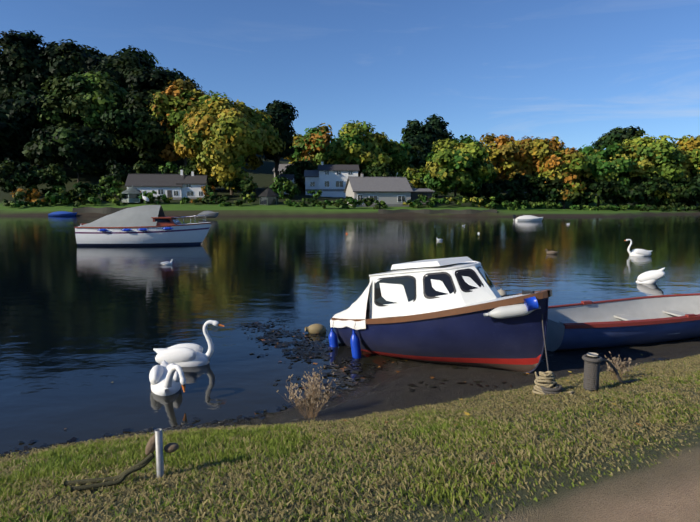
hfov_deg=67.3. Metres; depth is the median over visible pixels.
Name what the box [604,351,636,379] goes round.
dried weed
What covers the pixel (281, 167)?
house
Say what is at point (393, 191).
bungalow
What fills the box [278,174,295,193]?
house
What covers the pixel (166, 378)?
swan
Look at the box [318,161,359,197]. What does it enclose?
white house
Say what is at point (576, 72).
sky
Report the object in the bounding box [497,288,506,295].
mooring buoy ball
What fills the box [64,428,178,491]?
mooring pipe post
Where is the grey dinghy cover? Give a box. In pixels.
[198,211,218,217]
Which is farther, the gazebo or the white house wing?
the white house wing
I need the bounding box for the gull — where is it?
[160,259,172,264]
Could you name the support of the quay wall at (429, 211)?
on the ground at (262, 175)
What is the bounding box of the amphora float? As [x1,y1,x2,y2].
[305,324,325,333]
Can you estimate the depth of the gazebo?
102.14 m
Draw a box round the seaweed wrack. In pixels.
[2,318,698,455]
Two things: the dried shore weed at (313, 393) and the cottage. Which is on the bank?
the dried shore weed at (313, 393)
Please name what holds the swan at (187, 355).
in the water
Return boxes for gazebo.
[258,188,279,204]
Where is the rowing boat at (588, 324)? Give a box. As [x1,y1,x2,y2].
[544,293,699,351]
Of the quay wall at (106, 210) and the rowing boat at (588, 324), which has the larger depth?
the quay wall at (106, 210)
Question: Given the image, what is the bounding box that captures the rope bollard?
[582,352,636,390]
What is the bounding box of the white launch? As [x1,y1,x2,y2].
[74,205,210,245]
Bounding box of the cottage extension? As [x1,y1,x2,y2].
[176,170,208,198]
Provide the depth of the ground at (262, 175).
100.78 m
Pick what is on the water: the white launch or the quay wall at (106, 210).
the white launch
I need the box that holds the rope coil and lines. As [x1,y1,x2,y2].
[532,290,573,394]
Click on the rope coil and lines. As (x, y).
(545, 382)
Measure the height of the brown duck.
0.288 m
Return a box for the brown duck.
[545,249,557,253]
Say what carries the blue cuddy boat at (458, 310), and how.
on the bank
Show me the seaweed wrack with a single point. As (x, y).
(310, 353)
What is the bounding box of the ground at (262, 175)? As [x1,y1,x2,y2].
[0,151,699,216]
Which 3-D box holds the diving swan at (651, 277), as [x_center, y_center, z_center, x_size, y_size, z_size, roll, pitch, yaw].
[9.126,0.732,15.938,1.093,0.825,0.447,-29,-9,30]
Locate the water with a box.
[0,214,699,453]
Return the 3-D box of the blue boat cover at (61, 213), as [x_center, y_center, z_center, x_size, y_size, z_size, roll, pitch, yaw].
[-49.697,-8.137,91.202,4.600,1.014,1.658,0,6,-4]
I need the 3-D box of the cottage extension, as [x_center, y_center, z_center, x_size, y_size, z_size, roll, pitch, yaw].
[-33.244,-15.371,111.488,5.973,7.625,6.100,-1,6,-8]
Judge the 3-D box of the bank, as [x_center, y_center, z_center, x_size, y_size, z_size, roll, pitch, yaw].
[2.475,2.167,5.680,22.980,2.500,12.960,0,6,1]
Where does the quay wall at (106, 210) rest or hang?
on the ground at (262, 175)
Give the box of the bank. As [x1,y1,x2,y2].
[0,337,699,521]
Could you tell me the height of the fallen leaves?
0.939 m
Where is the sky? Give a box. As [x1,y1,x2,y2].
[0,0,699,171]
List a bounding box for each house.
[272,164,298,182]
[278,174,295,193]
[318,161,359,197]
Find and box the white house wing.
[304,170,318,194]
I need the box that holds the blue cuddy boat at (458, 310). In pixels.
[328,257,551,372]
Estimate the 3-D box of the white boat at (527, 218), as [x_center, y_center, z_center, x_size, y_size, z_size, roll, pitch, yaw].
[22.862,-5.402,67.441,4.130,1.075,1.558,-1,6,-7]
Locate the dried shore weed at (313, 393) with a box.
[276,366,336,418]
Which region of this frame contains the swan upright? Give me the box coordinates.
[624,239,651,255]
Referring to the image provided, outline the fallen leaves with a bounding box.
[19,348,683,510]
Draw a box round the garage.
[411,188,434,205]
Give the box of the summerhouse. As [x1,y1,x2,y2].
[121,185,143,202]
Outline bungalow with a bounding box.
[344,172,412,206]
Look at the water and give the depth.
14.74 m
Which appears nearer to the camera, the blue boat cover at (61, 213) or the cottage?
the blue boat cover at (61, 213)
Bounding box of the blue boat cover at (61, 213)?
[48,211,76,215]
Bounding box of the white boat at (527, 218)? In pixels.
[513,215,542,220]
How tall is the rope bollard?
0.532 m
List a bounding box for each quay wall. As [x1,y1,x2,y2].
[72,207,130,213]
[378,209,496,213]
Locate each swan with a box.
[149,360,185,395]
[153,320,224,366]
[636,267,664,283]
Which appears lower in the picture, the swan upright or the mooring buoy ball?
the mooring buoy ball
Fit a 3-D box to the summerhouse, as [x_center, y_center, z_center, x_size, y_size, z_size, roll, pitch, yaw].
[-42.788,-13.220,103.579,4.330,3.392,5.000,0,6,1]
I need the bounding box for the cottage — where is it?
[125,169,184,199]

